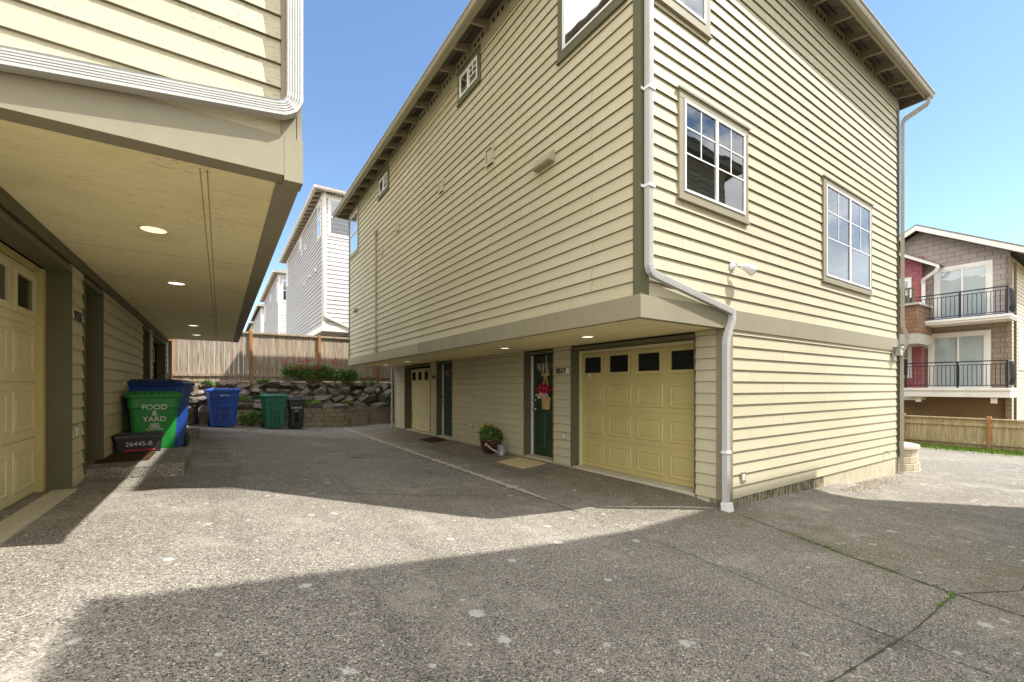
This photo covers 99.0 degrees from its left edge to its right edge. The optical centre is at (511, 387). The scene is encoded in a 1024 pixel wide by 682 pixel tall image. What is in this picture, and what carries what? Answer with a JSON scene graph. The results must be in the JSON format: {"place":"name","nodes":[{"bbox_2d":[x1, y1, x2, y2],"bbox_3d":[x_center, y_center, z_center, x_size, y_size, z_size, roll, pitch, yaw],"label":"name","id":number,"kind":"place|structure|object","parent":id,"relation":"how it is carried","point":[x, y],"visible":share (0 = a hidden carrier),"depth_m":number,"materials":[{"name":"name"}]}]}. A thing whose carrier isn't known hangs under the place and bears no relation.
{"place":"outdoors","nodes":[
{"label":"outdoors","id":0,"kind":"place"},
{"bbox_2d":[167,376,388,389],"bbox_3d":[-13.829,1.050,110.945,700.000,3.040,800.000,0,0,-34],"label":"ground","id":1,"kind":"structure","parent":0,"point":[270,379],"depth_m":16.05,"materials":[{"name":"soil"}]},
{"bbox_2d":[0,0,302,544],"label":"townhouse","id":2,"kind":"structure","parent":1,"relation":"on","point":[151,167],"depth_m":2.96,"materials":[{"name":"paint"}]},
{"bbox_2d":[0,252,36,510],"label":"garage door","id":3,"kind":"structure","parent":2,"relation":"in","point":[18,284],"depth_m":3.66,"materials":[{"name":"paint"}]},
{"bbox_2d":[245,322,253,331],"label":"townhouse","id":4,"kind":"structure","parent":1,"relation":"on","point":[250,326],"depth_m":66.74,"materials":[{"name":"paint"}]},
{"bbox_2d":[237,409,262,426],"bbox_3d":[-8.655,1.062,14.560,0.890,0.653,0.323,0,0,-34],"label":"creeper","id":5,"kind":"object","parent":1,"relation":"on","point":[252,416],"visible":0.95,"depth_m":14.51,"materials":[{"name":"green plant"}]},
{"bbox_2d":[250,304,270,373],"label":"townhouse","id":6,"kind":"structure","parent":1,"relation":"on","point":[257,318],"depth_m":52.94,"materials":[{"name":"grey"}]},
{"bbox_2d":[259,270,300,363],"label":"townhouse","id":7,"kind":"structure","parent":1,"relation":"on","point":[273,297],"depth_m":37.15,"materials":[{"name":"grey"}]},
{"bbox_2d":[282,279,285,301],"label":"window","id":8,"kind":"structure","parent":7,"relation":"in","point":[283,280],"depth_m":35.63,"materials":[{"name":"white plastic"}]},
{"bbox_2d":[189,379,393,411],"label":"rock wall","id":9,"kind":"structure","parent":1,"relation":"on","point":[332,394],"depth_m":16.02,"materials":[{"name":"stone"}]},
{"bbox_2d":[198,380,218,387],"bbox_3d":[-9.953,-0.110,14.403,0.674,0.299,0.294,0,0,-34],"label":"weed clump","id":10,"kind":"object","parent":9,"relation":"on","point":[206,381],"visible":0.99,"depth_m":14.34,"materials":[{"name":"green plant"}]},
{"bbox_2d":[238,395,248,402],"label":"weed clump","id":11,"kind":"object","parent":9,"relation":"on","point":[241,398],"visible":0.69,"depth_m":14.66,"materials":[{"name":"green plant"}]},
{"bbox_2d":[252,392,266,401],"bbox_3d":[-8.657,0.433,15.054,0.519,0.504,0.323,0,0,-34],"label":"weed clump","id":12,"kind":"object","parent":9,"relation":"on","point":[255,397],"visible":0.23,"depth_m":14.96,"materials":[{"name":"green plant"}]},
{"bbox_2d":[256,379,269,386],"bbox_3d":[-8.633,-0.162,15.252,0.567,0.301,0.268,0,0,-34],"label":"weed clump","id":13,"kind":"object","parent":9,"relation":"on","point":[264,381],"visible":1,"depth_m":15.20,"materials":[{"name":"green plant"}]},
{"bbox_2d":[167,330,393,383],"bbox_3d":[-8.667,-1.040,15.716,14.900,1.880,0.150,0,0,-34],"label":"fence","id":14,"kind":"object","parent":9,"relation":"on","point":[196,360],"visible":0.32,"depth_m":15.51,"materials":[{"name":"brown wood"}]},
{"bbox_2d":[279,356,338,384],"bbox_3d":[-7.404,-0.608,16.017,2.001,1.056,0.784,0,0,-34],"label":"flowering bush","id":15,"kind":"object","parent":9,"relation":"on","point":[299,370],"visible":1,"depth_m":15.99,"materials":[{"name":"green plant"}]},
{"bbox_2d":[305,398,321,407],"bbox_3d":[-7.231,0.574,15.809,0.655,0.368,0.260,0,0,-22],"label":"weed clump","id":16,"kind":"object","parent":9,"relation":"on","point":[314,402],"visible":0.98,"depth_m":15.78,"materials":[{"name":"green plant"}]},
{"bbox_2d":[332,367,360,386],"bbox_3d":[-6.322,-0.416,16.734,1.078,0.908,0.534,0,0,-34],"label":"bush","id":17,"kind":"object","parent":9,"relation":"on","point":[347,375],"visible":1,"depth_m":16.64,"materials":[{"name":"green plant"}]},
{"bbox_2d":[360,381,379,385],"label":"weed clump","id":18,"kind":"object","parent":9,"relation":"on","point":[369,383],"visible":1,"depth_m":17.25,"materials":[{"name":"green plant"}]},
{"bbox_2d":[380,394,393,405],"bbox_3d":[-4.762,0.527,17.496,1.027,0.505,0.280,0,0,-34],"label":"weed clump","id":19,"kind":"object","parent":9,"relation":"on","point":[387,397],"visible":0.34,"depth_m":17.37,"materials":[{"name":"green plant"}]},
{"bbox_2d":[198,407,393,427],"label":"retaining wall","id":20,"kind":"structure","parent":1,"relation":"on","point":[333,417],"depth_m":16.21,"materials":[{"name":"stone"}]},
{"bbox_2d":[341,400,353,405],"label":"weed clump","id":21,"kind":"object","parent":20,"relation":"on","point":[349,403],"visible":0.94,"depth_m":16.46,"materials":[{"name":"green plant"}]},
{"bbox_2d":[278,184,348,350],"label":"townhouse","id":22,"kind":"structure","parent":1,"relation":"on","point":[314,257],"depth_m":20.84,"materials":[{"name":"grey wood"}]},
{"bbox_2d":[286,262,287,287],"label":"window","id":23,"kind":"structure","parent":22,"relation":"in","point":[287,262],"depth_m":30.42,"materials":[{"name":"white plastic"}]},
{"bbox_2d":[299,237,301,251],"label":"window","id":24,"kind":"structure","parent":22,"relation":"in","point":[300,241],"depth_m":25.48,"materials":[{"name":"white plastic"}]},
{"bbox_2d":[317,200,320,241],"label":"window","id":25,"kind":"structure","parent":22,"relation":"in","point":[319,205],"depth_m":20.64,"materials":[{"name":"white glass"}]},
{"bbox_2d":[328,197,348,238],"bbox_3d":[-7.860,-7.883,20.565,1.520,1.790,0.055,0,0,-34],"label":"window","id":26,"kind":"structure","parent":22,"relation":"in","point":[331,200],"depth_m":20.34,"materials":[{"name":"grey glass"}]},
{"bbox_2d":[332,0,935,511],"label":"townhouse","id":27,"kind":"structure","parent":1,"relation":"on","point":[666,238],"depth_m":6.52,"materials":[{"name":"paint"}]},
{"bbox_2d":[349,205,358,258],"bbox_3d":[-5.105,-4.968,14.124,0.055,1.420,1.110,0,0,-34],"label":"window","id":28,"kind":"structure","parent":27,"relation":"in","point":[354,217],"depth_m":14.05,"materials":[{"name":"glass"}]},
{"bbox_2d":[377,165,389,200],"bbox_3d":[-3.403,-5.378,11.569,0.055,0.600,0.910,0,0,-34],"label":"window","id":29,"kind":"structure","parent":27,"relation":"in","point":[383,180],"depth_m":11.53,"materials":[{"name":"paint"}]},
{"bbox_2d":[411,368,429,431],"bbox_3d":[-2.817,0.397,13.954,0.066,1.995,2.110,0,0,-34],"label":"garage door","id":30,"kind":"structure","parent":27,"relation":"in","point":[420,378],"depth_m":14.09,"materials":[{"name":"paint"}]},
{"bbox_2d":[442,365,451,435],"bbox_3d":[-1.723,0.370,12.226,0.112,2.000,0.940,0,0,-34],"label":"door","id":31,"kind":"structure","parent":27,"relation":"in","point":[447,396],"depth_m":12.38,"materials":[{"name":"teal paint"}]},
{"bbox_2d":[456,44,481,107],"bbox_3d":[-0.755,-5.378,7.596,0.055,0.600,0.860,0,0,-34],"label":"window","id":32,"kind":"structure","parent":27,"relation":"in","point":[469,75],"depth_m":7.55,"materials":[{"name":"paint"}]},
{"bbox_2d":[532,355,551,456],"bbox_3d":[0.672,0.370,8.630,0.112,2.000,0.880,0,0,-34],"label":"door","id":33,"kind":"structure","parent":27,"relation":"in","point":[542,418],"depth_m":8.76,"materials":[{"name":"green paint"}]},
{"bbox_2d":[536,356,551,409],"bbox_3d":[0.634,-0.090,8.581,0.208,1.060,0.484,0,0,-34],"label":"decoration","id":34,"kind":"object","parent":33,"relation":"hanging from","point":[543,389],"depth_m":8.56,"materials":[{"name":"red plastic"}]},
{"bbox_2d":[556,0,626,65],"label":"window","id":35,"kind":"structure","parent":27,"relation":"in","point":[577,20],"depth_m":5.26,"materials":[{"name":"glass"}]},
{"bbox_2d":[582,343,693,487],"bbox_3d":[1.915,0.382,6.851,0.066,2.005,2.380,0,0,-34],"label":"garage door","id":36,"kind":"structure","parent":27,"relation":"in","point":[638,403],"depth_m":6.71,"materials":[{"name":"paint"}]},
{"bbox_2d":[656,0,711,40],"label":"window","id":37,"kind":"structure","parent":27,"relation":"in","point":[682,9],"depth_m":4.99,"materials":[{"name":"paint"}]},
{"bbox_2d":[676,85,750,225],"bbox_3d":[2.443,-2.708,5.235,1.470,1.240,0.055,0,0,-34],"label":"window","id":38,"kind":"structure","parent":27,"relation":"in","point":[686,193],"depth_m":5.19,"materials":[{"name":"glass"}]},
{"bbox_2d":[821,174,873,296],"bbox_3d":[5.726,-2.493,7.422,2.060,1.670,0.055,0,0,-34],"label":"window","id":39,"kind":"structure","parent":27,"relation":"in","point":[828,277],"depth_m":7.35,"materials":[{"name":"glass"}]},
{"bbox_2d":[898,442,921,472],"bbox_3d":[7.942,1.540,9.751,1.749,0.640,1.737,0,0,-34],"label":"block planter","id":40,"kind":"object","parent":1,"relation":"on","point":[911,461],"visible":0.23,"depth_m":8.96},
{"bbox_2d":[900,224,1023,421],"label":"house","id":41,"kind":"structure","parent":1,"relation":"on","point":[964,323],"depth_m":17.40,"materials":[{"name":"brown"}]},
{"bbox_2d":[904,347,911,377],"bbox_3d":[16.708,-1.233,18.970,0.055,1.690,0.990,0,0,-34],"label":"window","id":42,"kind":"structure","parent":41,"relation":"in","point":[908,352],"depth_m":18.64,"materials":[{"name":"white glass"}]},
{"bbox_2d":[905,277,911,303],"bbox_3d":[16.708,-3.958,18.970,0.055,1.440,0.990,0,0,-34],"label":"window","id":43,"kind":"structure","parent":41,"relation":"in","point":[908,281],"depth_m":18.68,"materials":[{"name":"white glass"}]},
{"bbox_2d":[928,330,990,387],"bbox_3d":[18.012,-1.070,17.646,0.052,2.300,1.800,0,0,-34],"label":"patio door","id":44,"kind":"structure","parent":41,"relation":"in","point":[967,345],"depth_m":17.58,"materials":[{"name":"white glass"}]},
{"bbox_2d":[934,259,992,318],"bbox_3d":[18.076,-3.785,17.551,0.052,2.270,1.670,0,0,-34],"label":"patio door","id":45,"kind":"structure","parent":41,"relation":"in","point":[976,275],"depth_m":17.51,"materials":[{"name":"white glass"}]},
{"bbox_2d":[1018,327,1023,369],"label":"window","id":46,"kind":"structure","parent":41,"relation":"in","point":[1021,330],"depth_m":17.55,"materials":[{"name":"white glass"}]},
{"bbox_2d":[904,413,1023,452],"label":"fence","id":47,"kind":"object","parent":1,"relation":"on","point":[995,434],"visible":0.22,"depth_m":14.06,"materials":[{"name":"brown wood"}]},
{"bbox_2d":[904,441,1023,456],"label":"grass strip","id":48,"kind":"object","parent":1,"relation":"on","point":[974,449],"depth_m":13.48,"materials":[{"name":"green plant"}]},
{"bbox_2d":[0,423,1023,681],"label":"driveway","id":49,"kind":"structure","parent":0,"point":[394,573],"depth_m":3.02,"materials":[{"name":"concrete"}]},
{"bbox_2d":[85,447,191,477],"bbox_3d":[-4.821,1.150,5.632,1.060,0.500,1.680,0,0,-34],"label":"entry step","id":50,"kind":"object","parent":49,"relation":"on","point":[165,462],"visible":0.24,"depth_m":5.11,"materials":[{"name":"concrete"}]},
{"bbox_2d":[93,452,155,463],"bbox_3d":[-4.885,0.890,5.547,0.500,0.013,0.750,0,0,-34],"label":"doormat","id":51,"kind":"object","parent":50,"relation":"on","point":[125,457],"visible":0.86,"depth_m":5.49,"materials":[{"name":"fabric"}]},
{"bbox_2d":[112,431,164,453],"bbox_3d":[-5.223,0.767,6.109,0.555,0.262,0.390,0,0,-44],"label":"recycling crate","id":52,"kind":"object","parent":50,"relation":"on","point":[135,442],"visible":1,"depth_m":5.99,"materials":[{"name":"black plastic"}]},
{"bbox_2d":[124,391,182,447],"bbox_3d":[-5.515,0.554,6.719,0.677,0.988,0.707,0,0,-42],"label":"wheeled bin","id":53,"kind":"object","parent":49,"relation":"on","point":[151,411],"visible":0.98,"depth_m":6.51,"materials":[{"name":"green plastic"}]},
{"bbox_2d":[128,379,194,447],"bbox_3d":[-5.954,0.458,7.398,0.835,1.180,0.971,0,0,-25],"label":"wheeled bin","id":54,"kind":"object","parent":49,"relation":"on","point":[183,387],"visible":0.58,"depth_m":7.23,"materials":[{"name":"blue plastic"}]},
{"bbox_2d":[186,427,199,439],"bbox_3d":[-7.083,1.150,9.009,1.040,0.500,1.150,0,0,-34],"label":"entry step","id":55,"kind":"object","parent":49,"relation":"on","point":[194,433],"visible":0.2,"depth_m":8.81,"materials":[{"name":"concrete"}]},
{"bbox_2d":[187,401,199,424],"bbox_3d":[-9.825,0.785,13.312,0.496,0.746,0.611,0,0,-26],"label":"wheeled bin","id":56,"kind":"object","parent":49,"relation":"on","point":[193,416],"visible":0.48,"depth_m":13.16,"materials":[{"name":"brown plastic"}]},
{"bbox_2d":[204,388,241,426],"bbox_3d":[-9.046,0.633,13.661,0.903,1.210,0.875,0,0,-41],"label":"wheeled bin","id":57,"kind":"object","parent":49,"relation":"on","point":[222,403],"visible":1,"depth_m":13.38,"materials":[{"name":"blue plastic"}]},
{"bbox_2d":[259,394,288,427],"bbox_3d":[-7.852,0.788,14.394,0.745,1.140,0.803,0,0,-43],"label":"wheeled bin","id":58,"kind":"object","parent":49,"relation":"on","point":[273,409],"visible":0.98,"depth_m":14.14,"materials":[{"name":"teal plastic"}]},
{"bbox_2d":[287,398,305,428],"bbox_3d":[-7.315,0.884,14.807,0.564,1.049,0.684,0,0,-30],"label":"wheeled bin","id":59,"kind":"object","parent":49,"relation":"on","point":[296,410],"visible":0.99,"depth_m":14.56,"materials":[{"name":"black plastic"}]},
{"bbox_2d":[167,486,474,495],"bbox_3d":[-1.950,1.253,5.213,4.682,0.478,0.077,0,0,-20],"label":"driveway joint","id":60,"kind":"object","parent":49,"relation":"on","point":[329,492],"visible":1,"depth_m":5.11,"materials":[{"name":"grey concrete"}]},
{"bbox_2d":[419,437,446,442],"bbox_3d":[-2.159,1.441,11.989,0.460,0.049,0.850,0,0,-34],"label":"doormat","id":61,"kind":"object","parent":49,"relation":"on","point":[433,439],"visible":1,"depth_m":11.93,"materials":[{"name":"brown fabric"}]},
{"bbox_2d":[343,428,545,498],"bbox_3d":[-2.795,1.492,10.814,0.215,0.005,11.900,0,0,-33],"label":"driveway joint","id":62,"kind":"object","parent":49,"relation":"on","point":[494,480],"visible":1,"depth_m":7.72,"materials":[{"name":"grey concrete"}]},
{"bbox_2d":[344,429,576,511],"bbox_3d":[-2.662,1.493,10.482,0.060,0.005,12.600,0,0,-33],"label":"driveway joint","id":63,"kind":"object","parent":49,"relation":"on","point":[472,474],"visible":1,"depth_m":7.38,"materials":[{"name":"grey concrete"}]},
{"bbox_2d":[477,422,504,452],"bbox_3d":[-0.490,1.110,9.582,0.576,0.660,0.671,0,0,-34],"label":"flower pot","id":64,"kind":"object","parent":49,"relation":"on","point":[491,435],"visible":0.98,"depth_m":9.44,"materials":[{"name":"green plant"}]},
{"bbox_2d":[484,441,508,455],"bbox_3d":[-0.312,1.286,9.218,0.541,0.308,0.198,0,0,9],"label":"watering can","id":65,"kind":"object","parent":49,"relation":"on","point":[501,450],"visible":1,"depth_m":9.13,"materials":[{"name":"metal"}]},
{"bbox_2d":[498,457,545,468],"bbox_3d":[0.175,1.446,8.377,0.540,0.056,0.850,0,0,-34],"label":"doormat","id":66,"kind":"object","parent":49,"relation":"on","point":[520,462],"visible":1,"depth_m":8.33,"materials":[{"name":"beige fabric"}]},
{"bbox_2d":[579,512,1009,681],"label":"driveway joint","id":67,"kind":"object","parent":49,"relation":"on","point":[819,608],"visible":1,"depth_m":2.83,"materials":[{"name":"grey concrete"}]},
{"bbox_2d":[787,532,955,607],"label":"grass","id":68,"kind":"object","parent":49,"relation":"on","point":[942,602],"visible":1,"depth_m":3.50,"materials":[{"name":"green plant"}]},
{"bbox_2d":[734,512,1022,615],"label":"driveway joint","id":69,"kind":"object","parent":49,"relation":"on","point":[887,569],"visible":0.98,"depth_m":3.54,"materials":[{"name":"grey concrete"}]},
{"bbox_2d":[832,471,925,494],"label":"leaf litter","id":70,"kind":"object","parent":49,"relation":"on","point":[871,483],"visible":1,"depth_m":7.25,"materials":[{"name":"brown plant"}]},
{"bbox_2d":[828,599,948,681],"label":"driveway joint","id":71,"kind":"object","parent":49,"relation":"on","point":[875,654],"visible":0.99,"depth_m":2.41,"materials":[{"name":"grey concrete"}]},
{"bbox_2d":[955,586,1023,593],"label":"driveway joint","id":72,"kind":"object","parent":49,"relation":"on","point":[993,591],"visible":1,"depth_m":3.20,"materials":[{"name":"grey concrete"}]},
{"bbox_2d":[167,0,1023,373],"label":"sky","id":73,"kind":"structure","parent":0,"point":[363,59],"materials":[{"name":"blue"}]}
]}

